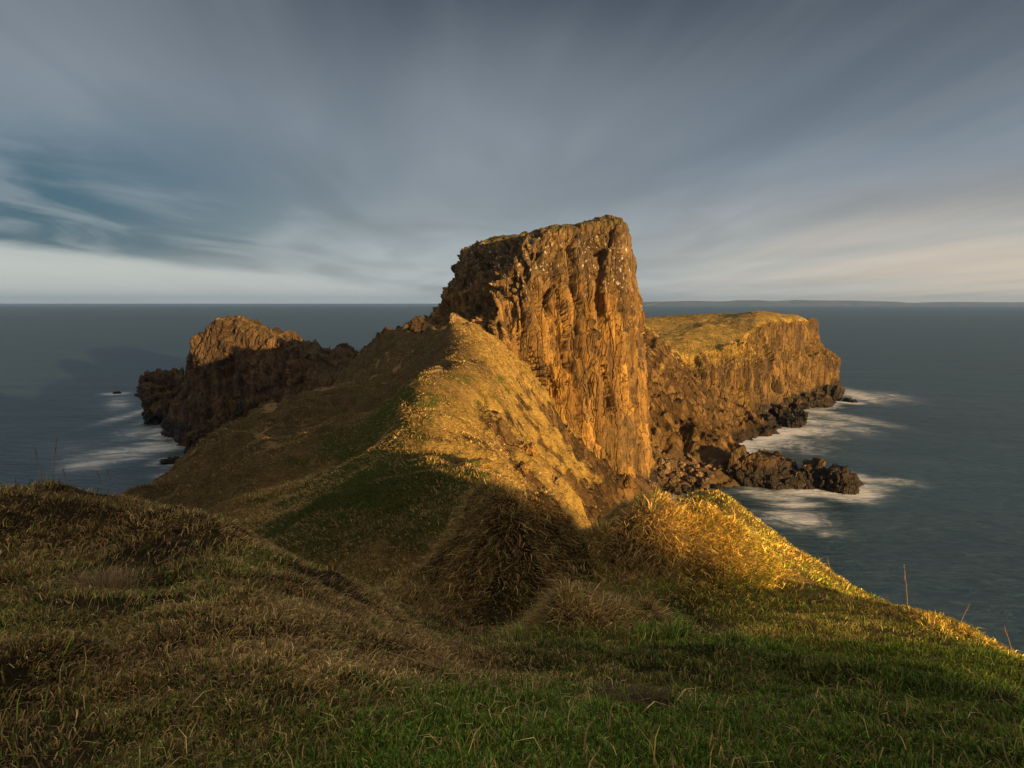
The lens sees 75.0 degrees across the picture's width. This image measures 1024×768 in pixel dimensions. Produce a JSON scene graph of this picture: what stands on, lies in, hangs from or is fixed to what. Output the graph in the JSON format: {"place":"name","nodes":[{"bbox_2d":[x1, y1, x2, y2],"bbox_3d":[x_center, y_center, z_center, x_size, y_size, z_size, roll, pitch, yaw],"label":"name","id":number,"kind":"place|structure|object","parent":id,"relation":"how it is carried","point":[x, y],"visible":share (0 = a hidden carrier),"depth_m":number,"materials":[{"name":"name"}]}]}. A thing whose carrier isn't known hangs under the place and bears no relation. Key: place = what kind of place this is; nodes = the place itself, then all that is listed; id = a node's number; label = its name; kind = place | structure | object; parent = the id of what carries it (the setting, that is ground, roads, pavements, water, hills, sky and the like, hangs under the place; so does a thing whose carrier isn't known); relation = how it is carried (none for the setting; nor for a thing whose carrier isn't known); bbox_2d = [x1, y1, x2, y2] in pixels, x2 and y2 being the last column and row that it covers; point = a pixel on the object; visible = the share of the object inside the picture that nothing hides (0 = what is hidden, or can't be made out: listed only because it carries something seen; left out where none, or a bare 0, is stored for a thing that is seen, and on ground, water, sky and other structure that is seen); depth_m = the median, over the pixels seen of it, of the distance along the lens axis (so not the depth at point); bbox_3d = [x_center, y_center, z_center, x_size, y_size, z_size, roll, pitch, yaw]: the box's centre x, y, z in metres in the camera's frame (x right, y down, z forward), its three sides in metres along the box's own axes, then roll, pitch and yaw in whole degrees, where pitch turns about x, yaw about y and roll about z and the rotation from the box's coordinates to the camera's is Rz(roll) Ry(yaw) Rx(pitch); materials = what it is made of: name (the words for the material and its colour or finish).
{"place":"outdoors","nodes":[
{"label":"outdoors","id":0,"kind":"place"},
{"bbox_2d":[0,304,1023,653],"bbox_3d":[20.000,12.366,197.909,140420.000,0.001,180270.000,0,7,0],"label":"sea","id":1,"kind":"structure","parent":0,"point":[922,438],"depth_m":196.64,"materials":[{"name":"liquid"}]},
{"bbox_2d":[134,367,184,424],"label":"sea rock","id":2,"kind":"object","parent":1,"relation":"in","point":[159,392],"visible":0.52,"depth_m":199.79,"materials":[{"name":"brown stone"}]},
{"bbox_2d":[138,370,155,383],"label":"sea rock","id":3,"kind":"object","parent":2,"relation":"on","point":[146,377],"visible":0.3,"depth_m":205.63,"materials":[{"name":"brown stone"}]},
{"bbox_2d":[159,456,180,463],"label":"sea rock","id":4,"kind":"object","parent":1,"relation":"in","point":[169,460],"visible":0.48,"depth_m":151.00,"materials":[{"name":"brown stone"}]},
{"bbox_2d":[180,412,224,453],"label":"sea rock","id":5,"kind":"object","parent":1,"relation":"in","point":[194,436],"visible":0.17,"depth_m":152.44,"materials":[{"name":"brown stone"}]},
{"bbox_2d":[160,315,357,445],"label":"sea crag","id":6,"kind":"structure","parent":1,"relation":"in","point":[246,359],"depth_m":159.80,"materials":[{"name":"brown stone"}]},
{"bbox_2d":[117,313,781,588],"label":"isthmus","id":7,"kind":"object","parent":1,"relation":"in","point":[694,418],"visible":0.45,"depth_m":66.84,"materials":[{"name":"plant"}]},
{"bbox_2d":[221,395,263,425],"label":"sea rock","id":8,"kind":"object","parent":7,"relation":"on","point":[238,408],"visible":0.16,"depth_m":147.43,"materials":[{"name":"brown stone"}]},
{"bbox_2d":[117,322,613,586],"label":"rough grass","id":9,"kind":"structure","parent":7,"relation":"on","point":[272,514],"depth_m":44.59,"materials":[{"name":"green plant"}]},
{"bbox_2d":[407,316,426,332],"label":"rock outcrop","id":10,"kind":"object","parent":7,"relation":"on","point":[416,324],"visible":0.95,"depth_m":110.87,"materials":[{"name":"brown stone"}]},
{"bbox_2d":[446,313,460,325],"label":"rock outcrop","id":11,"kind":"object","parent":7,"relation":"on","point":[452,318],"visible":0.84,"depth_m":88.77,"materials":[{"name":"stone"}]},
{"bbox_2d":[463,322,472,329],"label":"rock outcrop","id":12,"kind":"object","parent":7,"relation":"on","point":[468,325],"visible":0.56,"depth_m":88.68,"materials":[{"name":"stone"}]},
{"bbox_2d":[516,461,530,474],"bbox_3d":[0.900,6.890,54.437,1.204,1.250,1.724,2,-7,14],"label":"rock outcrop","id":13,"kind":"object","parent":7,"relation":"on","point":[522,469],"visible":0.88,"depth_m":53.90,"materials":[{"name":"brown stone"}]},
{"bbox_2d":[519,441,539,457],"bbox_3d":[1.349,5.693,59.382,2.417,1.269,1.713,13,2,-19],"label":"rock outcrop","id":14,"kind":"object","parent":7,"relation":"on","point":[532,449],"visible":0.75,"depth_m":58.88,"materials":[{"name":"brown stone"}]},
{"bbox_2d":[424,214,662,489],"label":"rock stack","id":15,"kind":"object","parent":7,"relation":"on","point":[557,308],"visible":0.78,"depth_m":112.87,"materials":[{"name":"brown stone"}]},
{"bbox_2d":[552,476,558,484],"bbox_3d":[3.686,9.287,60.368,1.022,2.240,0.913,23,19,35],"label":"rock outcrop","id":16,"kind":"object","parent":7,"relation":"on","point":[555,481],"visible":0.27,"depth_m":59.98,"materials":[{"name":"stone"}]},
{"bbox_2d":[563,423,574,435],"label":"rock outcrop","id":17,"kind":"object","parent":7,"relation":"on","point":[568,428],"visible":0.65,"depth_m":102.90,"materials":[{"name":"brown stone"}]},
{"bbox_2d":[621,473,635,488],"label":"rock outcrop","id":18,"kind":"object","parent":7,"relation":"on","point":[629,482],"visible":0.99,"depth_m":108.03,"materials":[{"name":"brown stone"}]},
{"bbox_2d":[647,481,656,488],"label":"beach boulder","id":19,"kind":"object","parent":7,"relation":"on","point":[651,484],"visible":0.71,"depth_m":125.04,"materials":[{"name":"stone"}]},
{"bbox_2d":[656,458,664,464],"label":"beach boulder","id":20,"kind":"object","parent":7,"relation":"on","point":[660,461],"visible":0.87,"depth_m":133.59,"materials":[{"name":"stone"}]},
{"bbox_2d":[661,477,667,482],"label":"beach boulder","id":21,"kind":"object","parent":7,"relation":"on","point":[664,479],"visible":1,"depth_m":129.90,"materials":[{"name":"stone"}]},
{"bbox_2d":[664,462,671,469],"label":"beach boulder","id":22,"kind":"object","parent":7,"relation":"on","point":[668,465],"visible":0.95,"depth_m":133.80,"materials":[{"name":"stone"}]},
{"bbox_2d":[667,475,675,479],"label":"beach boulder","id":23,"kind":"object","parent":7,"relation":"on","point":[671,477],"visible":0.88,"depth_m":130.98,"materials":[{"name":"stone"}]},
{"bbox_2d":[670,487,678,492],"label":"beach boulder","id":24,"kind":"object","parent":7,"relation":"on","point":[674,490],"visible":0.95,"depth_m":126.88,"materials":[{"name":"stone"}]},
{"bbox_2d":[676,471,683,476],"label":"beach boulder","id":25,"kind":"object","parent":7,"relation":"on","point":[679,474],"visible":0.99,"depth_m":132.82,"materials":[{"name":"stone"}]},
{"bbox_2d":[677,461,685,468],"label":"beach boulder","id":26,"kind":"object","parent":7,"relation":"on","point":[681,464],"visible":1,"depth_m":135.33,"materials":[{"name":"stone"}]},
{"bbox_2d":[685,488,695,493],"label":"beach boulder","id":27,"kind":"object","parent":7,"relation":"on","point":[690,490],"visible":0.62,"depth_m":126.94,"materials":[{"name":"stone"}]},
{"bbox_2d":[687,467,694,473],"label":"beach boulder","id":28,"kind":"object","parent":7,"relation":"on","point":[691,470],"visible":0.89,"depth_m":133.88,"materials":[{"name":"stone"}]},
{"bbox_2d":[685,476,697,483],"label":"beach boulder","id":29,"kind":"object","parent":7,"relation":"on","point":[690,479],"visible":1,"depth_m":131.38,"materials":[{"name":"stone"}]},
{"bbox_2d":[696,471,704,476],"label":"beach boulder","id":30,"kind":"object","parent":7,"relation":"on","point":[700,474],"visible":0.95,"depth_m":132.44,"materials":[{"name":"stone"}]},
{"bbox_2d":[699,477,711,484],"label":"beach boulder","id":31,"kind":"object","parent":7,"relation":"on","point":[706,480],"visible":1,"depth_m":130.22,"materials":[{"name":"stone"}]},
{"bbox_2d":[705,472,714,477],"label":"beach boulder","id":32,"kind":"object","parent":7,"relation":"on","point":[711,475],"visible":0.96,"depth_m":131.96,"materials":[{"name":"stone"}]},
{"bbox_2d":[712,484,722,488],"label":"beach boulder","id":33,"kind":"object","parent":7,"relation":"on","point":[717,486],"visible":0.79,"depth_m":130.19,"materials":[{"name":"stone"}]},
{"bbox_2d":[723,446,758,486],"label":"reef rock","id":34,"kind":"object","parent":1,"relation":"in","point":[742,475],"visible":0.63,"depth_m":132.57,"materials":[{"name":"brown stone"}]},
{"bbox_2d":[732,451,779,487],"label":"reef rock","id":35,"kind":"object","parent":1,"relation":"in","point":[764,467],"visible":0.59,"depth_m":131.05,"materials":[{"name":"brown stone"}]},
{"bbox_2d":[752,409,764,415],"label":"sea rock","id":36,"kind":"object","parent":1,"relation":"in","point":[758,412],"visible":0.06,"depth_m":196.33,"materials":[{"name":"brown stone"}]},
{"bbox_2d":[759,413,776,425],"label":"sea rock","id":37,"kind":"object","parent":1,"relation":"in","point":[769,419],"visible":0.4,"depth_m":193.23,"materials":[{"name":"brown stone"}]},
{"bbox_2d":[759,449,785,459],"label":"reef rock","id":38,"kind":"object","parent":1,"relation":"in","point":[777,454],"visible":0.25,"depth_m":140.67,"materials":[{"name":"brown stone"}]},
{"bbox_2d":[769,427,779,433],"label":"sea rock","id":39,"kind":"object","parent":1,"relation":"in","point":[773,430],"visible":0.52,"depth_m":185.19,"materials":[{"name":"brown stone"}]},
{"bbox_2d":[765,460,793,489],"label":"reef rock","id":40,"kind":"object","parent":1,"relation":"in","point":[784,467],"visible":0.58,"depth_m":130.59,"materials":[{"name":"brown stone"}]},
{"bbox_2d":[768,403,792,420],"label":"sea rock","id":41,"kind":"object","parent":1,"relation":"in","point":[779,411],"visible":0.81,"depth_m":205.80,"materials":[{"name":"brown stone"}]},
{"bbox_2d":[785,458,797,468],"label":"reef rock","id":42,"kind":"object","parent":1,"relation":"in","point":[794,465],"visible":0.09,"depth_m":137.89,"materials":[{"name":"brown stone"}]},
{"bbox_2d":[777,415,808,427],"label":"sea rock","id":43,"kind":"object","parent":1,"relation":"in","point":[788,421],"visible":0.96,"depth_m":194.70,"materials":[{"name":"brown stone"}]},
{"bbox_2d":[786,397,810,412],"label":"sea rock","id":44,"kind":"object","parent":1,"relation":"in","point":[795,404],"visible":0.74,"depth_m":216.74,"materials":[{"name":"brown stone"}]},
{"bbox_2d":[783,468,815,489],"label":"reef rock","id":45,"kind":"object","parent":1,"relation":"in","point":[799,480],"visible":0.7,"depth_m":130.43,"materials":[{"name":"brown stone"}]},
{"bbox_2d":[793,410,808,417],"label":"sea rock","id":46,"kind":"object","parent":1,"relation":"on","point":[802,413],"visible":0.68,"depth_m":202.92,"materials":[{"name":"brown stone"}]},
{"bbox_2d":[799,457,825,485],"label":"reef rock","id":47,"kind":"object","parent":1,"relation":"in","point":[813,468],"visible":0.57,"depth_m":131.02,"materials":[{"name":"brown stone"}]},
{"bbox_2d":[804,391,836,407],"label":"sea rock","id":48,"kind":"object","parent":1,"relation":"in","point":[820,399],"visible":0.86,"depth_m":231.71,"materials":[{"name":"brown stone"}]},
{"bbox_2d":[813,468,829,489],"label":"reef rock","id":49,"kind":"object","parent":1,"relation":"in","point":[821,482],"visible":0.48,"depth_m":129.76,"materials":[{"name":"brown stone"}]},
{"bbox_2d":[830,384,845,400],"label":"sea rock","id":50,"kind":"object","parent":1,"relation":"in","point":[837,392],"visible":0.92,"depth_m":247.94,"materials":[{"name":"stone"}]},
{"bbox_2d":[829,464,847,471],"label":"reef rock","id":51,"kind":"object","parent":1,"relation":"in","point":[837,466],"visible":0.09,"depth_m":139.19,"materials":[{"name":"brown stone"}]},
{"bbox_2d":[825,467,860,494],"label":"reef rock","id":52,"kind":"object","parent":1,"relation":"in","point":[842,481],"visible":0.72,"depth_m":127.48,"materials":[{"name":"brown stone"}]},
{"bbox_2d":[842,397,857,402],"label":"sea rock","id":53,"kind":"object","parent":1,"relation":"in","point":[847,399],"visible":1,"depth_m":245.22,"materials":[{"name":"brown stone"}]},
{"bbox_2d":[0,473,1023,767],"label":"hillside","id":54,"kind":"structure","parent":0,"point":[22,673],"depth_m":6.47,"materials":[{"name":"green plant"}]},
{"bbox_2d":[53,438,56,478],"bbox_3d":[-5.318,0.942,7.769,0.104,0.659,0.026,0,7,0],"label":"grass stalk","id":55,"kind":"object","parent":54,"relation":"on","point":[54,457],"depth_m":7.76,"materials":[{"name":"brown plant"}]},
{"bbox_2d":[41,543,113,562],"bbox_3d":[-3.610,1.417,5.609,0.034,0.158,0.814,1,7,5],"label":"dead straw","id":56,"kind":"object","parent":54,"relation":"on","point":[77,557],"visible":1,"depth_m":5.54,"materials":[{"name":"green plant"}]},
{"bbox_2d":[35,559,187,595],"bbox_3d":[-3.151,1.502,5.099,0.996,0.367,0.987,3,7,21],"label":"grass tuft","id":57,"kind":"object","parent":54,"relation":"on","point":[114,580],"visible":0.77,"depth_m":5.14,"materials":[{"name":"plant"}]},
{"bbox_2d":[106,469,126,500],"bbox_3d":[-4.433,1.157,7.493,0.225,0.430,0.025,0,7,0],"label":"grass stalk","id":58,"kind":"object","parent":54,"relation":"on","point":[116,482],"depth_m":7.48,"materials":[{"name":"brown plant"}]},
{"bbox_2d":[113,588,137,624],"bbox_3d":[-2.515,1.443,4.355,0.005,0.102,0.754,-2,7,-20],"label":"dead straw","id":59,"kind":"object","parent":54,"relation":"on","point":[125,608],"visible":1,"depth_m":4.31,"materials":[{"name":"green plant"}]},
{"bbox_2d":[157,546,185,563],"bbox_3d":[-2.948,1.490,5.823,0.035,0.091,0.613,-1,7,-5],"label":"dead straw","id":60,"kind":"object","parent":54,"relation":"on","point":[171,556],"visible":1,"depth_m":5.73,"materials":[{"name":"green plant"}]},
{"bbox_2d":[299,522,314,563],"bbox_3d":[-2.006,1.568,6.535,0.191,0.455,0.024,0,7,0],"label":"grass stalk","id":61,"kind":"object","parent":54,"relation":"on","point":[306,541],"depth_m":6.53,"materials":[{"name":"brown plant"}]},
{"bbox_2d":[383,650,441,669],"bbox_3d":[-0.611,1.686,4.086,0.387,0.071,0.018,2,7,15],"label":"dead straw","id":62,"kind":"object","parent":54,"relation":"on","point":[417,661],"visible":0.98,"depth_m":4.09,"materials":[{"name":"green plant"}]},
{"bbox_2d":[567,675,654,696],"bbox_3d":[0.564,1.839,3.942,0.569,0.299,0.623,0,7,0],"label":"grass tuft","id":63,"kind":"object","parent":54,"relation":"on","point":[596,687],"visible":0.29,"depth_m":4.01,"materials":[{"name":"green plant"}]},
{"bbox_2d":[612,578,623,626],"bbox_3d":[1.098,2.295,6.925,0.146,0.592,0.024,0,7,0],"label":"grass stalk","id":64,"kind":"object","parent":54,"relation":"on","point":[616,595],"depth_m":6.91,"materials":[{"name":"brown plant"}]},
{"bbox_2d":[597,674,713,710],"bbox_3d":[0.704,1.607,3.389,0.642,0.369,0.800,0,7,0],"label":"grass tuft","id":65,"kind":"object","parent":54,"relation":"on","point":[646,694],"visible":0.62,"depth_m":3.44,"materials":[{"name":"green plant"}]},
{"bbox_2d":[904,565,907,606],"bbox_3d":[5.740,3.006,9.730,0.125,0.799,0.028,0,7,0],"label":"grass stalk","id":66,"kind":"object","parent":54,"relation":"on","point":[906,586],"depth_m":9.72,"materials":[{"name":"brown plant"}]},
{"bbox_2d":[0,0,1023,303],"label":"sky","id":67,"kind":"structure","parent":0,"point":[152,151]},
{"bbox_2d":[645,311,840,413],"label":"headland","id":68,"kind":"structure","parent":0,"point":[763,361],"depth_m":217.76,"materials":[{"name":"brown stone"}]},
{"bbox_2d":[642,300,1023,305],"bbox_3d":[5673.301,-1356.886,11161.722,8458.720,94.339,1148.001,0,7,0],"label":"distant island","id":69,"kind":"structure","parent":0,"point":[777,303],"depth_m":10887.88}
]}

